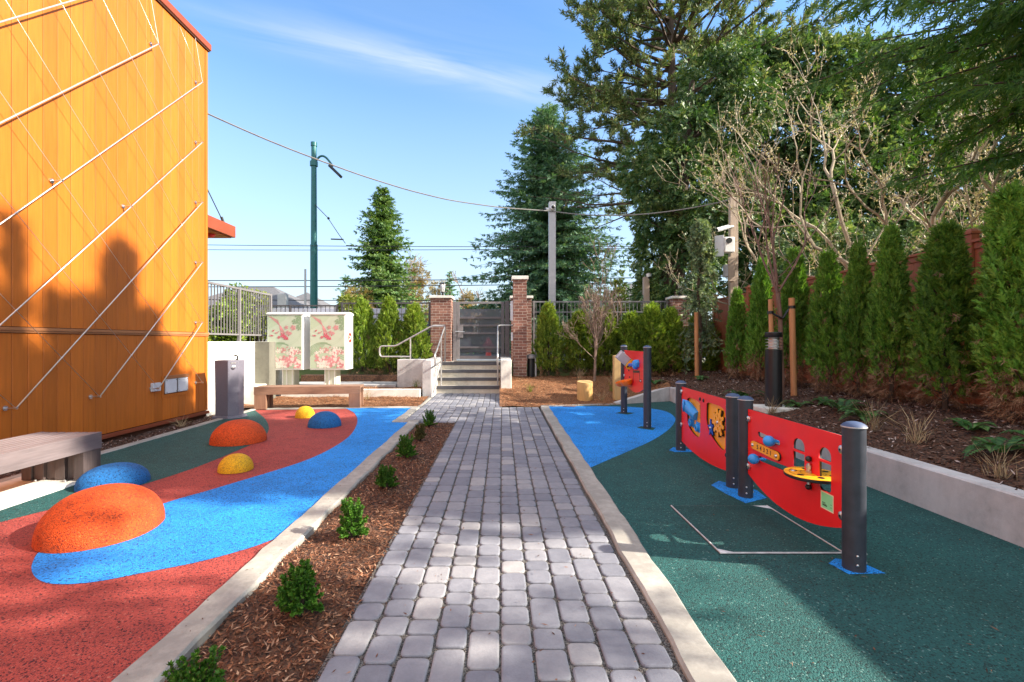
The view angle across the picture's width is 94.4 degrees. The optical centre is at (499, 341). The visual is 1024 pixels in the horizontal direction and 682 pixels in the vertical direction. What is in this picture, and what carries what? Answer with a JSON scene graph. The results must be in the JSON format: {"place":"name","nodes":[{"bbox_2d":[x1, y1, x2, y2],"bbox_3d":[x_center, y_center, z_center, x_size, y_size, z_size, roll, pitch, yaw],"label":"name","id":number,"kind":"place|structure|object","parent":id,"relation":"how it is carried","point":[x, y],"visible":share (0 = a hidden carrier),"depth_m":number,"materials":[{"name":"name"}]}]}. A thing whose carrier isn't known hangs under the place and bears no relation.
{"place":"outdoors","nodes":[
{"label":"outdoors","id":0,"kind":"place"},
{"bbox_2d":[0,410,245,478],"bbox_3d":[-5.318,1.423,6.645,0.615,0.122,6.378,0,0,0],"label":"bark mulch","id":1,"kind":"object","parent":0,"point":[131,437],"visible":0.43,"depth_m":7.13,"materials":[{"name":"brown wood"}]},
{"bbox_2d":[164,422,454,681],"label":"bark mulch","id":2,"kind":"object","parent":0,"point":[280,635],"visible":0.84,"depth_m":2.62,"materials":[{"name":"brown wood"}]},
{"bbox_2d":[161,644,233,681],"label":"boxwood shrub","id":3,"kind":"object","parent":2,"relation":"on","point":[205,672],"visible":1,"depth_m":1.71,"materials":[{"name":"green plant"}]},
{"bbox_2d":[274,558,323,617],"bbox_3d":[-1.021,1.271,2.440,0.239,0.294,0.232,0,0,0],"label":"boxwood shrub","id":4,"kind":"object","parent":2,"relation":"on","point":[298,597],"visible":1,"depth_m":2.40,"materials":[{"name":"green plant"}]},
{"bbox_2d":[336,497,369,538],"bbox_3d":[-1.055,1.258,3.409,0.237,0.318,0.207,0,0,-12],"label":"boxwood shrub","id":5,"kind":"object","parent":2,"relation":"on","point":[351,522],"visible":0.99,"depth_m":3.37,"materials":[{"name":"green plant"}]},
{"bbox_2d":[375,464,399,488],"bbox_3d":[-1.075,1.291,4.529,0.229,0.254,0.203,0,0,-33],"label":"boxwood shrub","id":6,"kind":"object","parent":2,"relation":"on","point":[385,476],"visible":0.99,"depth_m":4.49,"materials":[{"name":"green plant"}]},
{"bbox_2d":[395,434,418,457],"bbox_3d":[-1.112,1.259,5.686,0.279,0.318,0.272,0,0,0],"label":"boxwood shrub","id":7,"kind":"object","parent":2,"relation":"on","point":[406,448],"visible":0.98,"depth_m":5.65,"materials":[{"name":"green plant"}]},
{"bbox_2d":[244,352,705,409],"bbox_3d":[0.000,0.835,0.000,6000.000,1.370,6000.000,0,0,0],"label":"ground","id":8,"kind":"structure","parent":0,"point":[384,369],"depth_m":13.88,"materials":[{"name":"brown soil"}]},
{"bbox_2d":[0,477,76,509],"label":"bench pad","id":9,"kind":"object","parent":8,"relation":"on","point":[15,491],"visible":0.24,"depth_m":4.45,"materials":[{"name":"concrete"}]},
{"bbox_2d":[0,432,101,481],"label":"slatted bench","id":10,"kind":"object","parent":9,"relation":"on","point":[41,456],"visible":0.96,"depth_m":4.68,"materials":[{"name":"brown wood"}]},
{"bbox_2d":[0,0,235,442],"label":"clad building","id":11,"kind":"structure","parent":8,"relation":"on","point":[58,314],"depth_m":6.65,"materials":[{"name":"orange wood"}]},
{"bbox_2d":[0,0,203,410],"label":"cable trellis","id":12,"kind":"object","parent":11,"relation":"attached to","point":[6,408],"visible":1,"depth_m":6.46,"materials":[{"name":"metal"}]},
{"bbox_2d":[162,373,188,397],"bbox_3d":[-5.552,0.750,8.155,0.034,0.360,0.690,0,0,0],"label":"service panel","id":13,"kind":"object","parent":11,"relation":"attached to","point":[175,385],"visible":0.96,"depth_m":8.11,"materials":[{"name":"grey metal"}]},
{"bbox_2d":[0,409,255,481],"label":"kerb","id":14,"kind":"structure","parent":8,"relation":"on","point":[130,444],"depth_m":6.74,"materials":[{"name":"concrete"}]},
{"bbox_2d":[0,409,356,681],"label":"red rubber surface","id":15,"kind":"object","parent":8,"relation":"on","point":[80,636],"visible":0.4,"depth_m":2.60,"materials":[{"name":"red rubber"}]},
{"bbox_2d":[0,410,268,521],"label":"green rubber surface","id":16,"kind":"object","parent":15,"relation":"on","point":[171,454],"visible":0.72,"depth_m":5.82,"materials":[{"name":"green rubber"}]},
{"bbox_2d":[74,462,150,491],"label":"rubber dome","id":17,"kind":"structure","parent":16,"relation":"on","point":[126,472],"depth_m":4.52,"materials":[{"name":"blue rubber"}]},
{"bbox_2d":[212,355,246,418],"bbox_3d":[-4.976,0.818,8.720,0.476,1.156,0.389,0,0,0],"label":"drinking fountain","id":18,"kind":"object","parent":16,"relation":"on","point":[229,389],"visible":1,"depth_m":8.60,"materials":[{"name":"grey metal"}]},
{"bbox_2d":[209,419,266,446],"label":"rubber dome","id":19,"kind":"structure","parent":16,"relation":"on","point":[239,432],"depth_m":6.43,"materials":[{"name":"orange rubber"}]},
{"bbox_2d":[31,408,409,583],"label":"blue rubber stream","id":20,"kind":"structure","parent":15,"relation":"on","point":[247,513],"depth_m":3.77,"materials":[{"name":"blue rubber"}]},
{"bbox_2d":[31,483,164,553],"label":"rubber dome","id":21,"kind":"structure","parent":20,"relation":"on","point":[99,516],"depth_m":3.29,"materials":[{"name":"orange rubber"}]},
{"bbox_2d":[217,453,253,473],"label":"rubber dome","id":22,"kind":"structure","parent":15,"relation":"on","point":[235,463],"depth_m":5.06,"materials":[{"name":"yellow rubber"}]},
{"bbox_2d":[307,411,340,428],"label":"rubber dome","id":23,"kind":"structure","parent":15,"relation":"on","point":[323,419],"depth_m":7.69,"materials":[{"name":"blue rubber"}]},
{"bbox_2d":[209,296,256,341],"bbox_3d":[-7.195,-0.129,12.397,1.618,2.105,1.362,0,0,44],"label":"leafy shrub","id":24,"kind":"object","parent":8,"relation":"on","point":[223,338],"visible":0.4,"depth_m":12.24,"materials":[{"name":"green plant"}]},
{"bbox_2d":[206,342,281,416],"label":"concrete side wall","id":25,"kind":"structure","parent":8,"relation":"on","point":[259,358],"depth_m":10.68,"materials":[{"name":"white concrete"}]},
{"bbox_2d":[208,281,271,341],"bbox_3d":[-5.930,-0.618,10.751,0.064,1.235,3.101,0,0,0],"label":"metal fence","id":26,"kind":"object","parent":25,"relation":"on","point":[239,334],"visible":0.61,"depth_m":10.77,"materials":[{"name":"grey metal"}]},
{"bbox_2d":[209,287,309,307],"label":"house","id":27,"kind":"structure","parent":8,"relation":"on","point":[274,291],"depth_m":32.06,"materials":[{"name":"paint"}]},
{"bbox_2d":[111,421,418,681],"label":"kerb","id":28,"kind":"structure","parent":8,"relation":"on","point":[215,608],"depth_m":2.68,"materials":[{"name":"concrete"}]},
{"bbox_2d":[209,305,338,341],"bbox_3d":[-7.346,-0.205,14.986,4.574,1.910,0.064,0,0,2],"label":"metal fence","id":29,"kind":"object","parent":8,"relation":"on","point":[316,306],"visible":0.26,"depth_m":14.95,"materials":[{"name":"metal"}]},
{"bbox_2d":[244,395,428,407],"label":"needle mulch","id":30,"kind":"object","parent":8,"relation":"on","point":[298,399],"visible":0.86,"depth_m":10.88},
{"bbox_2d":[254,384,363,409],"bbox_3d":[-4.011,1.164,10.063,2.125,0.462,0.440,0,0,-7],"label":"slatted bench","id":31,"kind":"object","parent":30,"relation":"on","point":[263,396],"visible":1,"depth_m":9.88,"materials":[{"name":"brown wood"}]},
{"bbox_2d":[301,374,396,381],"bbox_3d":[-3.810,1.225,14.330,3.580,0.550,1.940,0,0,0],"label":"hedge bed","id":32,"kind":"object","parent":8,"relation":"on","point":[354,378],"visible":0.14,"depth_m":13.36,"materials":[{"name":"soil"}]},
{"bbox_2d":[346,296,377,373],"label":"columnar conifer","id":33,"kind":"object","parent":32,"relation":"on","point":[364,319],"visible":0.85,"depth_m":13.69,"materials":[{"name":"green plant"}]},
{"bbox_2d":[372,294,405,374],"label":"columnar conifer","id":34,"kind":"object","parent":32,"relation":"on","point":[388,327],"visible":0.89,"depth_m":13.64,"materials":[{"name":"green plant"}]},
{"bbox_2d":[393,301,433,360],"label":"columnar conifer","id":35,"kind":"object","parent":32,"relation":"on","point":[414,322],"visible":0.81,"depth_m":13.62,"materials":[{"name":"green plant"}]},
{"bbox_2d":[281,389,420,396],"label":"kerb wall","id":36,"kind":"structure","parent":8,"relation":"on","point":[397,392],"depth_m":11.58,"materials":[{"name":"concrete"}]},
{"bbox_2d":[336,185,427,317],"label":"spruce tree","id":37,"kind":"object","parent":8,"relation":"on","point":[380,263],"visible":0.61,"depth_m":41.18,"materials":[{"name":"green plant"}]},
{"bbox_2d":[364,387,421,388],"bbox_3d":[-3.725,1.194,12.085,3.550,0.037,0.730,0,0,0],"label":"ramp bed","id":38,"kind":"object","parent":8,"relation":"on","point":[391,388],"visible":0.2,"depth_m":12.16,"materials":[{"name":"brown soil"}]},
{"bbox_2d":[266,312,309,384],"bbox_3d":[-5.310,0.192,12.020,0.924,1.867,0.600,0,0,0],"label":"mailbox cabinet","id":39,"kind":"object","parent":38,"relation":"on","point":[288,333],"visible":0.82,"depth_m":11.74,"materials":[{"name":"metal"}]},
{"bbox_2d":[309,312,353,384],"bbox_3d":[-4.250,0.192,12.020,0.924,1.867,0.600,0,0,0],"label":"mailbox cabinet","id":40,"kind":"object","parent":38,"relation":"on","point":[331,344],"visible":0.99,"depth_m":11.73,"materials":[{"name":"metal"}]},
{"bbox_2d":[397,359,424,396],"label":"ramp end wall","id":41,"kind":"structure","parent":8,"relation":"on","point":[409,371],"depth_m":12.50,"materials":[{"name":"concrete"}]},
{"bbox_2d":[402,256,431,321],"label":"golden tree","id":42,"kind":"object","parent":8,"relation":"on","point":[419,293],"visible":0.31,"depth_m":49.61,"materials":[{"name":"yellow plant"}]},
{"bbox_2d":[422,357,439,400],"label":"stair cheek wall","id":43,"kind":"structure","parent":8,"relation":"on","point":[430,372],"depth_m":11.88,"materials":[{"name":"concrete"}]},
{"bbox_2d":[429,296,453,361],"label":"brick pillar","id":44,"kind":"structure","parent":8,"relation":"on","point":[441,310],"depth_m":14.45,"materials":[{"name":"brick"}]},
{"bbox_2d":[437,360,500,393],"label":"entrance steps","id":45,"kind":"structure","parent":8,"relation":"on","point":[469,377],"depth_m":13.17,"materials":[{"name":"concrete"}]},
{"bbox_2d":[453,301,509,360],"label":"metal gate","id":46,"kind":"structure","parent":45,"relation":"on","point":[474,330],"depth_m":14.75,"materials":[{"name":"grey metal"}]},
{"bbox_2d":[501,357,511,388],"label":"stair cheek wall","id":47,"kind":"structure","parent":8,"relation":"on","point":[506,372],"depth_m":11.88,"materials":[{"name":"concrete"}]},
{"bbox_2d":[511,276,527,376],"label":"brick pillar","id":48,"kind":"structure","parent":8,"relation":"on","point":[519,326],"depth_m":13.35,"materials":[{"name":"brick"}]},
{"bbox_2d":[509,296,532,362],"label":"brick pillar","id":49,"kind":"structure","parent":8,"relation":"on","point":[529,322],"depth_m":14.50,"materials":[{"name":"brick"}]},
{"bbox_2d":[455,102,634,353],"bbox_3d":[2.478,-6.096,27.874,12.783,15.751,12.589,0,0,0],"label":"spruce tree","id":50,"kind":"object","parent":8,"relation":"on","point":[543,159],"visible":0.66,"depth_m":26.61,"materials":[{"name":"green plant"}]},
{"bbox_2d":[548,201,555,354],"bbox_3d":[1.725,-1.935,15.560,0.220,5.270,0.220,0,0,0],"label":"steel post","id":51,"kind":"object","parent":8,"relation":"on","point":[551,256],"visible":0.56,"depth_m":15.45,"materials":[{"name":"grey metal"}]},
{"bbox_2d":[500,375,671,406],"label":"needle mulch","id":52,"kind":"object","parent":8,"relation":"on","point":[552,377],"visible":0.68,"depth_m":11.67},
{"bbox_2d":[530,299,566,375],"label":"columnar conifer","id":53,"kind":"object","parent":52,"relation":"on","point":[548,339],"visible":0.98,"depth_m":13.50,"materials":[{"name":"green plant"}]},
{"bbox_2d":[560,309,605,376],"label":"columnar conifer","id":54,"kind":"object","parent":52,"relation":"on","point":[572,346],"visible":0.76,"depth_m":13.53,"materials":[{"name":"green plant"}]},
{"bbox_2d":[554,238,624,380],"bbox_3d":[2.385,-0.776,12.622,1.854,3.735,1.911,0,0,0],"label":"bare young tree","id":55,"kind":"object","parent":52,"relation":"on","point":[593,317],"visible":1,"depth_m":12.52,"materials":[{"name":"brown plant"}]},
{"bbox_2d":[584,307,627,375],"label":"columnar conifer","id":56,"kind":"object","parent":52,"relation":"on","point":[605,347],"visible":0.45,"depth_m":13.45,"materials":[{"name":"green plant"}]},
{"bbox_2d":[611,310,652,359],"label":"columnar conifer","id":57,"kind":"object","parent":52,"relation":"on","point":[631,328],"visible":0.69,"depth_m":13.46,"materials":[{"name":"green plant"}]},
{"bbox_2d":[532,301,668,360],"bbox_3d":[3.130,-0.260,14.750,4.221,2.020,0.064,0,0,1],"label":"metal fence","id":58,"kind":"object","parent":8,"relation":"on","point":[578,302],"visible":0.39,"depth_m":14.75,"materials":[{"name":"grey metal"}]},
{"bbox_2d":[607,269,628,354],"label":"columnar tree","id":59,"kind":"object","parent":8,"relation":"on","point":[619,281],"visible":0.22,"depth_m":22.82,"materials":[{"name":"green plant"}]},
{"bbox_2d":[541,406,736,681],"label":"kerb","id":60,"kind":"structure","parent":8,"relation":"on","point":[697,658],"depth_m":2.73,"materials":[{"name":"concrete"}]},
{"bbox_2d":[512,0,858,251],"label":"pine tree","id":61,"kind":"object","parent":8,"relation":"on","point":[640,18],"visible":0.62,"depth_m":21.08,"materials":[{"name":"green plant"}]},
{"bbox_2d":[612,34,788,353],"bbox_3d":[6.508,-4.354,16.025,5.563,11.190,4.815,0,0,0],"label":"ivy clad tree","id":62,"kind":"object","parent":8,"relation":"on","point":[692,113],"visible":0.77,"depth_m":15.07,"materials":[{"name":"green plant"}]},
{"bbox_2d":[613,387,1023,547],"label":"retaining wall","id":63,"kind":"structure","parent":8,"relation":"on","point":[995,509],"depth_m":3.80,"materials":[{"name":"concrete"}]},
{"bbox_2d":[652,102,1023,305],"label":"bare magnolia","id":64,"kind":"object","parent":8,"relation":"on","point":[748,245],"visible":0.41,"depth_m":12.32,"materials":[{"name":"brown plant"}]},
{"bbox_2d":[685,27,1023,276],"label":"bare magnolia","id":65,"kind":"object","parent":8,"relation":"on","point":[938,207],"visible":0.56,"depth_m":9.24,"materials":[{"name":"brown plant"}]},
{"bbox_2d":[711,23,1023,296],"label":"evergreen trees","id":66,"kind":"object","parent":8,"relation":"on","point":[838,45],"visible":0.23,"depth_m":17.61,"materials":[{"name":"green plant"}]},
{"bbox_2d":[764,202,989,282],"bbox_3d":[10.165,-0.999,9.121,6.638,5.193,11.022,0,0,0],"label":"evergreen shrub","id":67,"kind":"object","parent":8,"relation":"on","point":[791,234],"visible":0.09,"depth_m":11.60,"materials":[{"name":"green plant"}]},
{"bbox_2d":[781,0,1023,203],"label":"cedar tree","id":68,"kind":"object","parent":8,"relation":"on","point":[999,18],"visible":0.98,"depth_m":5.80,"materials":[{"name":"green plant"}]},
{"bbox_2d":[900,48,1023,251],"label":"bare magnolia","id":69,"kind":"object","parent":8,"relation":"on","point":[982,179],"visible":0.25,"depth_m":8.19,"materials":[{"name":"brown plant"}]},
{"bbox_2d":[313,393,687,681],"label":"paved path","id":70,"kind":"structure","parent":0,"point":[517,665],"depth_m":2.77,"materials":[{"name":"stone"}]},
{"bbox_2d":[359,358,704,359],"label":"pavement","id":71,"kind":"structure","parent":0,"point":[483,359],"depth_m":16.57,"materials":[{"name":"concrete"}]},
{"bbox_2d":[209,308,406,355],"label":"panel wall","id":72,"kind":"structure","parent":71,"relation":"on","point":[376,310],"depth_m":16.60,"materials":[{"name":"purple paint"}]},
{"bbox_2d":[421,353,704,357],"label":"road","id":73,"kind":"structure","parent":0,"point":[477,354],"depth_m":23.84,"materials":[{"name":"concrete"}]},
{"bbox_2d":[310,141,341,307],"bbox_3d":[-9.156,-4.825,25.000,1.668,11.450,0.400,0,0,0],"label":"street lamp","id":74,"kind":"object","parent":73,"relation":"on","point":[313,265],"visible":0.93,"depth_m":24.87,"materials":[{"name":"teal metal"}]},
{"bbox_2d":[168,0,1020,322],"label":"sky","id":75,"kind":"structure","parent":0,"point":[429,97],"materials":[{"name":"blue"}]},
{"bbox_2d":[587,401,1023,681],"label":"green rubber floor","id":76,"kind":"structure","parent":0,"point":[925,612],"depth_m":2.68,"materials":[{"name":"green rubber"}]},
{"bbox_2d":[549,406,674,466],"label":"blue rubber pool","id":77,"kind":"structure","parent":76,"relation":"on","point":[595,441],"depth_m":7.63,"materials":[{"name":"blue rubber"}]},
{"bbox_2d":[615,345,651,428],"bbox_3d":[2.292,0.731,8.465,0.413,1.339,1.727,0,0,0],"label":"play panel","id":78,"kind":"object","parent":76,"relation":"on","point":[636,371],"visible":1,"depth_m":8.17,"materials":[{"name":"red plastic"}]},
{"bbox_2d":[675,380,739,488],"bbox_3d":[2.273,0.948,5.346,0.185,0.904,1.689,0,0,3],"label":"play panel","id":79,"kind":"object","parent":76,"relation":"on","point":[706,427],"visible":0.97,"depth_m":5.13,"materials":[{"name":"red plastic"}]},
{"bbox_2d":[712,481,765,502],"bbox_3d":[2.240,1.397,4.430,0.360,0.001,0.660,0,0,0],"label":"blue rubber patch","id":80,"kind":"object","parent":76,"relation":"on","point":[732,492],"visible":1,"depth_m":4.36,"materials":[{"name":"blue rubber"}]},
{"bbox_2d":[670,505,841,553],"bbox_3d":[1.865,1.405,3.578,0.832,0.030,0.917,0,0,0],"label":"access cover","id":81,"kind":"object","parent":76,"relation":"on","point":[766,529],"visible":0.8,"depth_m":3.48,"materials":[{"name":"rubber"}]},
{"bbox_2d":[737,396,867,572],"bbox_3d":[2.198,0.946,3.607,0.356,0.909,1.503,0,0,0],"label":"play panel","id":82,"kind":"object","parent":76,"relation":"on","point":[793,489],"visible":1,"depth_m":3.30,"materials":[{"name":"red plastic"}]},
{"bbox_2d":[651,370,1023,489],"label":"mulch bank","id":83,"kind":"structure","parent":0,"point":[943,427],"depth_m":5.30,"materials":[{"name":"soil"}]},
{"bbox_2d":[630,301,676,376],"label":"columnar conifer","id":84,"kind":"object","parent":83,"relation":"on","point":[651,315],"visible":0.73,"depth_m":13.39,"materials":[{"name":"green plant"}]},
{"bbox_2d":[653,305,687,375],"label":"columnar conifer","id":85,"kind":"object","parent":83,"relation":"on","point":[672,321],"visible":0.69,"depth_m":13.50,"materials":[{"name":"green plant"}]},
{"bbox_2d":[675,311,720,371],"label":"columnar conifer","id":86,"kind":"object","parent":83,"relation":"on","point":[710,359],"visible":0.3,"depth_m":13.31,"materials":[{"name":"green plant"}]},
{"bbox_2d":[675,217,724,375],"bbox_3d":[5.223,-1.133,12.418,1.152,4.271,1.301,0,0,0],"label":"weeping conifer","id":87,"kind":"object","parent":83,"relation":"on","point":[703,257],"visible":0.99,"depth_m":12.32,"materials":[{"name":"green plant"}]},
{"bbox_2d":[728,197,737,372],"bbox_3d":[6.128,-1.350,12.480,0.285,4.900,0.160,0,0,0],"label":"wooden pole","id":88,"kind":"object","parent":83,"relation":"on","point":[732,266],"visible":0.52,"depth_m":12.44,"materials":[{"name":"brown wood"}]},
{"bbox_2d":[208,113,727,215],"bbox_3d":[-0.381,-4.135,12.895,12.403,0.959,3.950,0,0,-14],"label":"overhead cable","id":89,"kind":"object","parent":88,"relation":"attached to","point":[444,198],"visible":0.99,"depth_m":12.57,"materials":[{"name":"black rubber"}]},
{"bbox_2d":[715,235,734,256],"bbox_3d":[5.826,-2.480,12.277,0.457,0.540,0.235,0,0,0],"label":"utility box","id":90,"kind":"object","parent":88,"relation":"attached to","point":[724,245],"visible":1,"depth_m":12.23,"materials":[{"name":"white plastic"}]},
{"bbox_2d":[722,286,749,378],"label":"columnar conifer","id":91,"kind":"object","parent":83,"relation":"on","point":[735,327],"visible":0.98,"depth_m":10.90,"materials":[{"name":"green plant"}]},
{"bbox_2d":[743,256,776,380],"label":"columnar conifer","id":92,"kind":"object","parent":83,"relation":"on","point":[757,322],"visible":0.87,"depth_m":9.85,"materials":[{"name":"green plant"}]},
{"bbox_2d":[753,332,798,413],"bbox_3d":[4.220,0.506,7.300,0.540,1.305,0.480,0,0,0],"label":"bollard light","id":93,"kind":"object","parent":83,"relation":"on","point":[773,371],"visible":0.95,"depth_m":7.21,"materials":[{"name":"metal"}]},
{"bbox_2d":[716,142,838,395],"bbox_3d":[4.708,-1.255,8.287,1.818,4.565,1.338,0,0,-17],"label":"young bare tree","id":94,"kind":"object","parent":83,"relation":"on","point":[774,277],"visible":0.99,"depth_m":8.04,"materials":[{"name":"brown plant"}]},
{"bbox_2d":[788,298,796,395],"bbox_3d":[4.900,0.135,7.920,0.134,1.732,0.096,0,0,0],"label":"tree stake","id":95,"kind":"object","parent":83,"relation":"on","point":[792,348],"visible":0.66,"depth_m":7.88,"materials":[{"name":"brown wood"}]},
{"bbox_2d":[774,245,813,386],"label":"columnar conifer","id":96,"kind":"object","parent":83,"relation":"on","point":[797,287],"visible":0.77,"depth_m":8.71,"materials":[{"name":"green plant"}]},
{"bbox_2d":[800,248,853,394],"bbox_3d":[5.375,-0.288,7.801,0.774,2.552,0.743,0,0,6],"label":"columnar conifer","id":97,"kind":"object","parent":83,"relation":"on","point":[825,303],"visible":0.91,"depth_m":7.68,"materials":[{"name":"green plant"}]},
{"bbox_2d":[836,239,881,397],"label":"columnar conifer","id":98,"kind":"object","parent":83,"relation":"on","point":[856,287],"visible":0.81,"depth_m":7.05,"materials":[{"name":"green plant"}]},
{"bbox_2d":[712,228,1023,411],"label":"wooden fence","id":99,"kind":"object","parent":83,"relation":"on","point":[973,237],"visible":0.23,"depth_m":7.32,"materials":[{"name":"red wood"}]},
{"bbox_2d":[861,222,919,402],"bbox_3d":[5.394,-0.350,6.548,0.666,2.597,0.705,0,-1,41],"label":"columnar conifer","id":100,"kind":"object","parent":83,"relation":"on","point":[890,292],"visible":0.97,"depth_m":6.45,"materials":[{"name":"green plant"}]},
{"bbox_2d":[900,216,992,410],"bbox_3d":[5.347,-0.285,5.718,0.894,2.446,0.908,0,0,-25],"label":"columnar conifer","id":101,"kind":"object","parent":83,"relation":"on","point":[945,269],"visible":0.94,"depth_m":5.60,"materials":[{"name":"green plant"}]},
{"bbox_2d":[961,436,1023,457],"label":"sword fern","id":102,"kind":"object","parent":83,"relation":"on","point":[996,445],"visible":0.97,"depth_m":4.12,"materials":[{"name":"green plant"}]},
{"bbox_2d":[966,178,1023,425],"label":"columnar conifer","id":103,"kind":"object","parent":83,"relation":"on","point":[1001,307],"visible":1,"depth_m":4.87,"materials":[{"name":"green plant"}]},
{"bbox_2d":[970,439,1023,478],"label":"grass tuft","id":104,"kind":"object","parent":83,"relation":"on","point":[996,472],"visible":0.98,"depth_m":3.74,"materials":[{"name":"beige plant"}]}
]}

